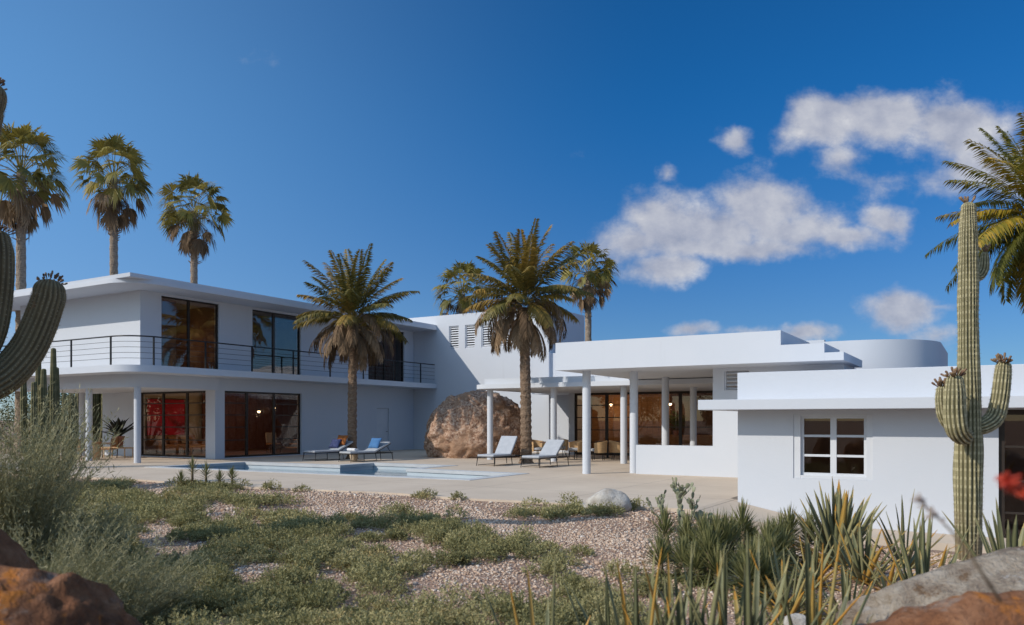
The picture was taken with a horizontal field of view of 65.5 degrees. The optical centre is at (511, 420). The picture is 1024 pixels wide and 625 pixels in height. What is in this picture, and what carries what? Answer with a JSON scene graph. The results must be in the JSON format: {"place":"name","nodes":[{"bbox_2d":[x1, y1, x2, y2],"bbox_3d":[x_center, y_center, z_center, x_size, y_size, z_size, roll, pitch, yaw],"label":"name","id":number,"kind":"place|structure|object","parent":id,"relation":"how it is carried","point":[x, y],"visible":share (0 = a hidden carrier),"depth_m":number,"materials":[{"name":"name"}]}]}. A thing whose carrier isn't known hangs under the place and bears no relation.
{"place":"outdoors","nodes":[
{"label":"outdoors","id":0,"kind":"place"},
{"bbox_2d":[0,449,737,513],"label":"concrete deck","id":1,"kind":"structure","parent":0,"point":[551,483],"depth_m":21.63,"materials":[{"name":"concrete"}]},
{"bbox_2d":[93,442,100,459],"bbox_3d":[-17.092,1.235,32.600,0.500,0.730,0.500,0,0,31],"label":"stool","id":2,"kind":"object","parent":1,"relation":"on","point":[98,452],"visible":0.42,"depth_m":32.47,"materials":[{"name":"brown wood"}]},
{"bbox_2d":[101,438,118,457],"bbox_3d":[-17.299,1.175,33.999,0.763,0.854,0.644,0,0,1],"label":"armchair","id":3,"kind":"object","parent":1,"relation":"on","point":[116,442],"visible":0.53,"depth_m":34.00,"materials":[{"name":"brown wood"}]},
{"bbox_2d":[101,447,133,457],"bbox_3d":[-17.102,1.375,34.600,1.700,0.450,0.500,0,0,31],"label":"bench","id":4,"kind":"object","parent":1,"relation":"on","point":[124,448],"visible":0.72,"depth_m":34.34,"materials":[{"name":"brown wood"}]},
{"bbox_2d":[96,417,133,446],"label":"potted plant","id":5,"kind":"object","parent":4,"relation":"on","point":[118,423],"visible":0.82,"depth_m":34.43,"materials":[{"name":"green plant"}]},
{"bbox_2d":[0,272,436,462],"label":"house","id":6,"kind":"structure","parent":1,"relation":"on","point":[226,364],"depth_m":34.72,"materials":[{"name":"white paint"}]},
{"bbox_2d":[146,398,185,435],"bbox_3d":[-17.175,-0.170,39.544,0.058,1.860,2.200,0,0,31],"label":"painting","id":7,"kind":"object","parent":6,"relation":"attached to","point":[179,411],"visible":0.97,"depth_m":39.60,"materials":[{"name":"paint"}]},
{"bbox_2d":[141,391,205,457],"bbox_3d":[-14.719,0.155,34.673,4.550,2.830,0.080,0,0,31],"label":"window","id":8,"kind":"structure","parent":6,"relation":"in","point":[163,403],"depth_m":34.98,"materials":[{"name":"brown metal"}]},
{"bbox_2d":[145,435,205,453],"bbox_3d":[-16.499,1.145,39.313,1.180,0.850,2.964,0,0,31],"label":"sofa","id":9,"kind":"object","parent":6,"relation":"on","point":[152,445],"visible":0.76,"depth_m":38.58,"materials":[{"name":"beige leather"}]},
{"bbox_2d":[168,436,177,443],"bbox_3d":[-16.748,0.940,39.346,0.160,0.420,0.500,-25,-13,29],"label":"cushion","id":10,"kind":"object","parent":9,"relation":"on","point":[172,441],"visible":0.92,"depth_m":39.25,"materials":[{"name":"beige leather"}]},
{"bbox_2d":[161,296,217,368],"bbox_3d":[-13.022,-3.460,32.149,0.080,2.800,2.700,0,0,31],"label":"window","id":11,"kind":"structure","parent":6,"relation":"in","point":[188,301],"depth_m":32.11,"materials":[{"name":"brown metal"}]},
{"bbox_2d":[225,391,299,457],"bbox_3d":[-11.074,0.155,35.429,0.080,2.830,4.370,0,0,31],"label":"window","id":12,"kind":"structure","parent":6,"relation":"in","point":[246,393],"depth_m":35.90,"materials":[{"name":"brown metal"}]},
{"bbox_2d":[266,433,280,452],"bbox_3d":[-11.783,1.085,39.295,0.560,0.969,0.642,0,0,-39],"label":"side chair","id":13,"kind":"object","parent":6,"relation":"on","point":[268,438],"visible":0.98,"depth_m":39.37,"materials":[{"name":"wood"}]},
{"bbox_2d":[252,310,299,374],"bbox_3d":[-10.692,-3.460,36.027,0.080,2.800,2.850,0,0,31],"label":"window","id":14,"kind":"structure","parent":6,"relation":"in","point":[273,314],"depth_m":35.93,"materials":[{"name":"brown metal"}]},
{"bbox_2d":[377,408,387,449],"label":"door","id":15,"kind":"structure","parent":6,"relation":"in","point":[382,414],"depth_m":42.28,"materials":[{"name":"white paint"}]},
{"bbox_2d":[383,329,402,381],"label":"window","id":16,"kind":"structure","parent":6,"relation":"in","point":[383,329],"depth_m":43.74,"materials":[{"name":"brown metal"}]},
{"bbox_2d":[302,441,352,460],"bbox_3d":[-7.413,1.226,32.388,0.786,0.752,2.130,0,0,37],"label":"sun lounger","id":17,"kind":"object","parent":1,"relation":"on","point":[338,449],"visible":0.77,"depth_m":32.11,"materials":[{"name":"fabric"}]},
{"bbox_2d":[329,439,341,447],"bbox_3d":[-7.270,0.940,32.743,0.500,0.420,0.160,0,-32,31],"label":"pillow","id":18,"kind":"object","parent":17,"relation":"on","point":[335,443],"visible":1,"depth_m":32.66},
{"bbox_2d":[337,435,347,444],"bbox_3d":[-7.030,0.800,32.863,0.600,0.440,0.150,0,-26,37],"label":"pillow","id":19,"kind":"object","parent":17,"relation":"on","point":[344,439],"visible":0.88,"depth_m":32.73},
{"bbox_2d":[149,461,528,480],"bbox_3d":[-5.425,1.694,26.696,12.960,0.212,6.382,0,0,31],"label":"pool coping","id":20,"kind":"object","parent":1,"relation":"on","point":[486,474],"visible":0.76,"depth_m":26.96,"materials":[{"name":"stone"}]},
{"bbox_2d":[197,465,484,478],"bbox_3d":[-5.420,2.395,26.705,12.260,1.410,5.662,0,0,31],"label":"pool basin","id":21,"kind":"object","parent":1,"relation":"in","point":[356,468],"visible":0.16,"depth_m":29.06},
{"bbox_2d":[234,468,465,478],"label":"water","id":22,"kind":"structure","parent":21,"relation":"in","point":[384,472],"depth_m":28.39,"materials":[{"name":"blue liquid"}]},
{"bbox_2d":[292,243,419,458],"bbox_3d":[-6.534,-2.832,33.166,5.299,9.163,4.938,0,0,31],"label":"date palm","id":23,"kind":"object","parent":1,"relation":"on","point":[356,341],"visible":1,"depth_m":32.80,"materials":[{"name":"green plant"}]},
{"bbox_2d":[338,442,392,461],"bbox_3d":[-5.755,1.226,31.477,0.786,0.752,2.130,0,0,41],"label":"sun lounger","id":24,"kind":"object","parent":1,"relation":"on","point":[382,445],"visible":0.96,"depth_m":31.37,"materials":[{"name":"fabric"}]},
{"bbox_2d":[368,438,381,447],"bbox_3d":[-5.482,0.900,31.837,0.620,0.460,0.170,0,-28,41],"label":"pillow","id":25,"kind":"object","parent":24,"relation":"on","point":[374,442],"visible":1,"depth_m":31.73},
{"bbox_2d":[424,390,520,457],"bbox_3d":[-1.624,0.628,35.821,4.556,4.106,4.674,0,0,-1],"label":"boulder","id":26,"kind":"object","parent":1,"relation":"on","point":[456,426],"visible":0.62,"depth_m":33.98,"materials":[{"name":"brown stone"}]},
{"bbox_2d":[476,436,523,465],"bbox_3d":[-0.409,1.083,28.818,0.786,1.037,1.980,0,0,33],"label":"sun lounger","id":27,"kind":"object","parent":1,"relation":"on","point":[505,446],"visible":1,"depth_m":28.97,"materials":[{"name":"fabric"}]},
{"bbox_2d":[462,218,593,463],"bbox_3d":[0.470,-2.879,29.943,5.104,9.259,5.140,0,0,31],"label":"date palm","id":28,"kind":"object","parent":1,"relation":"on","point":[524,277],"visible":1,"depth_m":29.34,"materials":[{"name":"green plant"}]},
{"bbox_2d":[532,439,544,454],"bbox_3d":[1.063,1.201,33.622,0.720,0.801,0.665,0,0,-38],"label":"barrel chair","id":29,"kind":"object","parent":1,"relation":"on","point":[537,445],"visible":0.58,"depth_m":33.85,"materials":[{"name":"wicker"}]},
{"bbox_2d":[521,439,568,467],"bbox_3d":[1.162,1.138,27.796,0.786,0.927,1.980,0,0,34],"label":"sun lounger","id":30,"kind":"object","parent":1,"relation":"on","point":[551,448],"visible":1,"depth_m":27.98,"materials":[{"name":"fabric"}]},
{"bbox_2d":[558,439,568,455],"bbox_3d":[2.125,1.201,34.825,0.720,0.801,0.665,0,0,25],"label":"barrel chair","id":31,"kind":"object","parent":1,"relation":"on","point":[565,445],"visible":0.44,"depth_m":34.68,"materials":[{"name":"wicker"}]},
{"bbox_2d":[568,440,581,459],"bbox_3d":[2.664,1.201,33.014,0.665,0.801,0.720,0,0,-30],"label":"barrel chair","id":32,"kind":"object","parent":1,"relation":"on","point":[575,446],"visible":0.8,"depth_m":33.05,"materials":[{"name":"wicker"}]},
{"bbox_2d":[591,440,606,459],"bbox_3d":[3.522,1.201,32.193,0.665,0.801,0.720,0,0,15],"label":"barrel chair","id":33,"kind":"object","parent":1,"relation":"on","point":[600,447],"visible":0.98,"depth_m":31.90,"materials":[{"name":"wicker"}]},
{"bbox_2d":[596,441,619,458],"bbox_3d":[4.032,1.230,33.600,1.000,0.740,1.000,0,0,31],"label":"round table","id":34,"kind":"object","parent":1,"relation":"on","point":[607,456],"visible":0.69,"depth_m":33.55,"materials":[{"name":"black metal"}]},
{"bbox_2d":[609,440,619,456],"bbox_3d":[4.304,1.201,32.598,0.665,0.801,0.720,0,0,-5],"label":"barrel chair","id":35,"kind":"object","parent":1,"relation":"on","point":[614,447],"visible":0.72,"depth_m":32.31,"materials":[{"name":"wicker"}]},
{"bbox_2d":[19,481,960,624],"bbox_3d":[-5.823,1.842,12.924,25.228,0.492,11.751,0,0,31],"label":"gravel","id":36,"kind":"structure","parent":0,"point":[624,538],"depth_m":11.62,"materials":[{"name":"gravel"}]},
{"bbox_2d":[0,421,986,624],"bbox_3d":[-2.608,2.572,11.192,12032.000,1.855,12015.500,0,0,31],"label":"ground","id":37,"kind":"structure","parent":0,"point":[730,620],"depth_m":10.18,"materials":[{"name":"gravel"}]},
{"bbox_2d":[0,393,30,447],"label":"shrub","id":38,"kind":"object","parent":37,"relation":"on","point":[7,410],"visible":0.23,"depth_m":49.43,"materials":[{"name":"green plant"}]},
{"bbox_2d":[0,529,38,568],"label":"boulder","id":39,"kind":"object","parent":37,"relation":"on","point":[13,553],"visible":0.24,"depth_m":4.75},
{"bbox_2d":[0,77,67,399],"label":"saguaro cactus","id":40,"kind":"object","parent":37,"relation":"on","point":[24,351],"visible":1,"depth_m":10.61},
{"bbox_2d":[0,122,74,455],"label":"fan palm","id":41,"kind":"object","parent":37,"relation":"on","point":[17,213],"visible":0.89,"depth_m":35.82,"materials":[{"name":"green plant"}]},
{"bbox_2d":[20,348,74,476],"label":"organ pipe cactus","id":42,"kind":"object","parent":37,"relation":"on","point":[40,382],"visible":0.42,"depth_m":19.29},
{"bbox_2d":[30,393,85,435],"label":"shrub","id":43,"kind":"object","parent":37,"relation":"on","point":[61,403],"visible":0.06,"depth_m":49.18,"materials":[{"name":"green plant"}]},
{"bbox_2d":[0,380,127,561],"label":"bush","id":44,"kind":"object","parent":37,"relation":"on","point":[28,493],"visible":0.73,"depth_m":8.58,"materials":[{"name":"green plant"}]},
{"bbox_2d":[58,394,78,466],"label":"organ pipe cactus","id":45,"kind":"object","parent":37,"relation":"on","point":[76,416],"visible":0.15,"depth_m":26.80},
{"bbox_2d":[0,565,142,624],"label":"boulder","id":46,"kind":"object","parent":37,"relation":"on","point":[31,596],"visible":1,"depth_m":3.61,"materials":[{"name":"stone"}]},
{"bbox_2d":[75,393,101,446],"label":"organ pipe cactus","id":47,"kind":"object","parent":37,"relation":"on","point":[97,399],"visible":0.2,"depth_m":47.07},
{"bbox_2d":[39,497,145,559],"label":"bush","id":48,"kind":"object","parent":37,"relation":"on","point":[101,529],"visible":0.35,"depth_m":9.32,"materials":[{"name":"green plant"}]},
{"bbox_2d":[0,487,189,598],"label":"bush","id":49,"kind":"object","parent":37,"relation":"on","point":[70,560],"visible":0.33,"depth_m":6.33,"materials":[{"name":"green plant"}]},
{"bbox_2d":[66,132,153,274],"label":"fan palm","id":50,"kind":"object","parent":37,"relation":"on","point":[109,198],"visible":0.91,"depth_m":41.16,"materials":[{"name":"green plant"}]},
{"bbox_2d":[26,514,221,622],"bbox_3d":[-3.344,1.260,6.590,1.796,0.974,1.688,0,0,-25],"label":"bush","id":51,"kind":"object","parent":37,"relation":"on","point":[137,604],"visible":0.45,"depth_m":6.61,"materials":[{"name":"green plant"}]},
{"bbox_2d":[172,470,188,488],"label":"yucca","id":52,"kind":"object","parent":37,"relation":"on","point":[180,478],"visible":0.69,"depth_m":19.57,"materials":[{"name":"green plant"}]},
{"bbox_2d":[185,454,200,485],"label":"yucca","id":53,"kind":"object","parent":37,"relation":"on","point":[192,468],"visible":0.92,"depth_m":19.58,"materials":[{"name":"green plant"}]},
{"bbox_2d":[155,173,235,283],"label":"fan palm","id":54,"kind":"object","parent":37,"relation":"on","point":[192,244],"visible":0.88,"depth_m":45.66,"materials":[{"name":"green plant"}]},
{"bbox_2d":[196,459,213,483],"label":"yucca","id":55,"kind":"object","parent":37,"relation":"on","point":[205,474],"visible":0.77,"depth_m":19.58,"materials":[{"name":"green plant"}]},
{"bbox_2d":[210,470,225,483],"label":"yucca","id":56,"kind":"object","parent":37,"relation":"on","point":[220,476],"visible":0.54,"depth_m":19.58,"materials":[{"name":"green plant"}]},
{"bbox_2d":[225,465,237,485],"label":"yucca","id":57,"kind":"object","parent":37,"relation":"on","point":[232,473],"visible":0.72,"depth_m":19.58,"materials":[{"name":"green plant"}]},
{"bbox_2d":[8,476,827,624],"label":"ground cover","id":58,"kind":"object","parent":37,"relation":"on","point":[256,601],"visible":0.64,"depth_m":9.09,"materials":[{"name":"green plant"}]},
{"bbox_2d":[431,260,487,315],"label":"fan palm","id":59,"kind":"object","parent":37,"relation":"on","point":[461,306],"visible":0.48,"depth_m":51.38,"materials":[{"name":"green plant"}]},
{"bbox_2d":[482,557,590,624],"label":"agave","id":60,"kind":"object","parent":37,"relation":"on","point":[532,618],"visible":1,"depth_m":4.31,"materials":[{"name":"green plant"}]},
{"bbox_2d":[559,241,620,340],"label":"fan palm","id":61,"kind":"object","parent":37,"relation":"on","point":[599,279],"visible":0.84,"depth_m":49.65,"materials":[{"name":"green plant"}]},
{"bbox_2d":[586,488,631,511],"bbox_3d":[1.764,1.516,14.539,0.836,0.566,0.600,0,0,0],"label":"boulder","id":62,"kind":"object","parent":37,"relation":"on","point":[614,496],"visible":0.59,"depth_m":14.32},
{"bbox_2d":[561,560,695,624],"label":"agave","id":63,"kind":"object","parent":37,"relation":"on","point":[607,616],"visible":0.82,"depth_m":4.61,"materials":[{"name":"green plant"}]},
{"bbox_2d":[572,547,709,624],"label":"agave","id":64,"kind":"object","parent":37,"relation":"on","point":[651,616],"visible":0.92,"depth_m":4.54,"materials":[{"name":"green plant"}]},
{"bbox_2d":[597,542,702,624],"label":"agave","id":65,"kind":"object","parent":37,"relation":"on","point":[667,591],"visible":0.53,"depth_m":4.94,"materials":[{"name":"green plant"}]},
{"bbox_2d":[636,528,705,583],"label":"yucca","id":66,"kind":"object","parent":37,"relation":"on","point":[662,544],"visible":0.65,"depth_m":8.37,"materials":[{"name":"green plant"}]},
{"bbox_2d":[646,502,699,565],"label":"yucca","id":67,"kind":"object","parent":37,"relation":"on","point":[666,525],"visible":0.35,"depth_m":9.39,"materials":[{"name":"green plant"}]},
{"bbox_2d":[646,477,700,532],"bbox_3d":[2.680,1.401,13.030,0.796,0.926,0.856,0,0,31],"label":"prickly pear","id":68,"kind":"object","parent":37,"relation":"on","point":[680,492],"visible":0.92,"depth_m":12.99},
{"bbox_2d":[643,545,760,624],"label":"agave","id":69,"kind":"object","parent":37,"relation":"on","point":[723,591],"visible":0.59,"depth_m":4.80,"materials":[{"name":"green plant"}]},
{"bbox_2d":[672,518,738,592],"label":"yucca","id":70,"kind":"object","parent":37,"relation":"on","point":[708,562],"visible":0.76,"depth_m":8.04,"materials":[{"name":"green plant"}]},
{"bbox_2d":[676,508,734,574],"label":"yucca","id":71,"kind":"object","parent":37,"relation":"on","point":[702,521],"visible":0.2,"depth_m":8.76,"materials":[{"name":"green plant"}]},
{"bbox_2d":[693,510,721,524],"bbox_3d":[3.180,1.685,12.777,0.555,0.503,0.299,0,0,10],"label":"prickly pear","id":72,"kind":"object","parent":37,"relation":"on","point":[699,512],"visible":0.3,"depth_m":12.80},
{"bbox_2d":[622,542,794,624],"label":"agave","id":73,"kind":"object","parent":37,"relation":"on","point":[679,618],"visible":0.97,"depth_m":4.29,"materials":[{"name":"green plant"}]},
{"bbox_2d":[713,510,752,572],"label":"yucca","id":74,"kind":"object","parent":37,"relation":"on","point":[733,524],"visible":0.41,"depth_m":8.87,"materials":[{"name":"green plant"}]},
{"bbox_2d":[729,495,759,558],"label":"yucca","id":75,"kind":"object","parent":37,"relation":"on","point":[742,515],"visible":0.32,"depth_m":9.74,"materials":[{"name":"green plant"}]},
{"bbox_2d":[654,529,864,624],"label":"agave","id":76,"kind":"object","parent":37,"relation":"on","point":[750,613],"visible":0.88,"depth_m":4.45,"materials":[{"name":"green plant"}]},
{"bbox_2d":[727,533,792,604],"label":"yucca","id":77,"kind":"object","parent":37,"relation":"on","point":[766,566],"visible":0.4,"depth_m":7.50,"materials":[{"name":"green plant"}]},
{"bbox_2d":[727,530,797,595],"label":"yucca","id":78,"kind":"object","parent":37,"relation":"on","point":[768,543],"visible":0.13,"depth_m":8.04,"materials":[{"name":"green plant"}]},
{"bbox_2d":[749,514,803,576],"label":"yucca","id":79,"kind":"object","parent":37,"relation":"on","point":[782,534],"visible":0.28,"depth_m":8.77,"materials":[{"name":"green plant"}]},
{"bbox_2d":[761,509,798,568],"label":"yucca","id":80,"kind":"object","parent":37,"relation":"on","point":[780,516],"visible":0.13,"depth_m":9.30,"materials":[{"name":"green plant"}]},
{"bbox_2d":[736,538,837,616],"bbox_3d":[2.513,1.416,7.062,0.825,0.716,0.821,0,0,-40],"label":"agave","id":81,"kind":"object","parent":37,"relation":"on","point":[797,597],"visible":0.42,"depth_m":6.97,"materials":[{"name":"green plant"}]},
{"bbox_2d":[778,613,805,624],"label":"boulder","id":82,"kind":"object","parent":37,"relation":"on","point":[798,619],"visible":0.6,"depth_m":5.55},
{"bbox_2d":[775,504,819,563],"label":"yucca","id":83,"kind":"object","parent":37,"relation":"on","point":[792,515],"visible":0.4,"depth_m":9.61,"materials":[{"name":"green plant"}]},
{"bbox_2d":[738,524,878,624],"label":"agave","id":84,"kind":"object","parent":37,"relation":"on","point":[812,610],"visible":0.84,"depth_m":4.59,"materials":[{"name":"green plant"}]},
{"bbox_2d":[781,527,849,591],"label":"agave","id":85,"kind":"object","parent":37,"relation":"on","point":[815,558],"visible":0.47,"depth_m":8.26,"materials":[{"name":"green plant"}]},
{"bbox_2d":[804,561,877,621],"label":"agave","id":86,"kind":"object","parent":37,"relation":"on","point":[845,582],"visible":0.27,"depth_m":6.83,"materials":[{"name":"green plant"}]},
{"bbox_2d":[788,477,899,569],"bbox_3d":[3.693,1.257,9.148,1.398,1.218,1.299,0,0,31],"label":"agave","id":87,"kind":"object","parent":37,"relation":"on","point":[842,508],"visible":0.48,"depth_m":9.08,"materials":[{"name":"green plant"}]},
{"bbox_2d":[804,511,914,584],"bbox_3d":[3.770,1.397,8.384,1.054,0.898,1.011,0,0,-12],"label":"agave","id":88,"kind":"object","parent":37,"relation":"on","point":[856,563],"visible":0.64,"depth_m":8.24,"materials":[{"name":"green plant"}]},
{"bbox_2d":[698,364,1023,538],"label":"guest house","id":89,"kind":"structure","parent":37,"relation":"on","point":[880,434],"depth_m":14.97,"materials":[{"name":"white paint"}]},
{"bbox_2d":[801,416,865,476],"bbox_3d":[6.173,0.485,15.283,1.180,1.150,0.080,0,0,31],"label":"window","id":90,"kind":"structure","parent":89,"relation":"in","point":[833,435],"depth_m":15.26,"materials":[{"name":"white paint"}]},
{"bbox_2d":[999,410,1023,538],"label":"glazed door","id":91,"kind":"structure","parent":89,"relation":"in","point":[1002,446],"depth_m":13.80,"materials":[{"name":"glass"}]},
{"bbox_2d":[837,539,936,589],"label":"agave","id":92,"kind":"object","parent":37,"relation":"on","point":[891,575],"visible":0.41,"depth_m":8.00,"materials":[{"name":"green plant"}]},
{"bbox_2d":[864,544,958,590],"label":"agave","id":93,"kind":"object","parent":37,"relation":"on","point":[922,564],"visible":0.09,"depth_m":6.50,"materials":[{"name":"green plant"}]},
{"bbox_2d":[864,489,959,568],"bbox_3d":[4.776,1.325,9.465,1.257,1.023,1.117,0,0,-8],"label":"agave","id":94,"kind":"object","parent":37,"relation":"on","point":[911,557],"visible":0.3,"depth_m":9.55,"materials":[{"name":"green plant"}]},
{"bbox_2d":[865,508,977,584],"bbox_3d":[3.643,1.250,7.064,0.910,1.040,0.853,0,0,-31],"label":"agave","id":95,"kind":"object","parent":37,"relation":"on","point":[926,558],"visible":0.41,"depth_m":7.00,"materials":[{"name":"green plant"}]},
{"bbox_2d":[835,546,1023,624],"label":"boulder","id":96,"kind":"object","parent":37,"relation":"on","point":[1003,570],"visible":0.62,"depth_m":5.05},
{"bbox_2d":[865,590,1023,624],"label":"boulder","id":97,"kind":"object","parent":37,"relation":"on","point":[974,608],"visible":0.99,"depth_m":3.32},
{"bbox_2d":[911,493,1002,603],"bbox_3d":[0.949,0.272,1.698,0.196,0.236,0.036,0,0,4],"label":"flower stalk","id":98,"kind":"object","parent":37,"relation":"on","point":[919,498],"visible":1,"depth_m":1.70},
{"bbox_2d":[931,195,1012,560],"bbox_3d":[6.589,-0.615,11.477,1.309,5.340,0.617,0,0,-23],"label":"saguaro cactus","id":99,"kind":"object","parent":37,"relation":"on","point":[965,423],"visible":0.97,"depth_m":11.48,"materials":[{"name":"plant"}]},
{"bbox_2d":[925,109,1023,314],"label":"feather palm","id":100,"kind":"object","parent":37,"relation":"on","point":[1001,231],"visible":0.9,"depth_m":39.55,"materials":[{"name":"green plant"}]},
{"bbox_2d":[942,500,1023,556],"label":"agave","id":101,"kind":"object","parent":37,"relation":"on","point":[1013,541],"visible":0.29,"depth_m":7.44,"materials":[{"name":"green plant"}]},
{"bbox_2d":[994,471,1023,498],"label":"flower stalk","id":102,"kind":"object","parent":37,"relation":"on","point":[1007,481],"visible":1,"depth_m":1.40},
{"bbox_2d":[0,0,1023,420],"label":"sky","id":103,"kind":"structure","parent":0,"point":[741,165],"materials":[{"name":"blue"}]},
{"bbox_2d":[409,312,947,477],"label":"pavilion house","id":104,"kind":"structure","parent":0,"point":[579,384],"depth_m":27.17,"materials":[{"name":"white paint"}]},
{"bbox_2d":[449,326,458,348],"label":"louvre window","id":105,"kind":"structure","parent":104,"relation":"in","point":[457,327],"depth_m":43.18,"materials":[{"name":"white paint"}]},
{"bbox_2d":[465,325,474,347],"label":"louvre window","id":106,"kind":"structure","parent":104,"relation":"in","point":[470,326],"depth_m":42.64,"materials":[{"name":"white paint"}]},
{"bbox_2d":[482,324,490,346],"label":"louvre window","id":107,"kind":"structure","parent":104,"relation":"in","point":[489,345],"depth_m":42.14,"materials":[{"name":"white paint"}]},
{"bbox_2d":[575,391,712,454],"bbox_3d":[6.633,0.145,35.260,8.550,2.850,0.080,0,0,31],"label":"window","id":108,"kind":"structure","parent":104,"relation":"in","point":[680,393],"depth_m":36.53,"materials":[{"name":"brown metal"}]},
{"bbox_2d":[639,434,712,445],"bbox_3d":[8.361,1.110,35.855,5.400,0.920,0.620,0,0,31],"label":"sideboard","id":109,"kind":"object","parent":104,"relation":"on","point":[654,439],"visible":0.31,"depth_m":36.09,"materials":[{"name":"brown wood"}]},
{"bbox_2d":[669,411,686,434],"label":"house plant","id":110,"kind":"object","parent":109,"relation":"on","point":[675,432],"visible":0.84,"depth_m":36.27,"materials":[{"name":"green plant"}]},
{"bbox_2d":[693,498,1018,552],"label":"sloping path","id":111,"kind":"structure","parent":0,"point":[724,506],"depth_m":14.32,"materials":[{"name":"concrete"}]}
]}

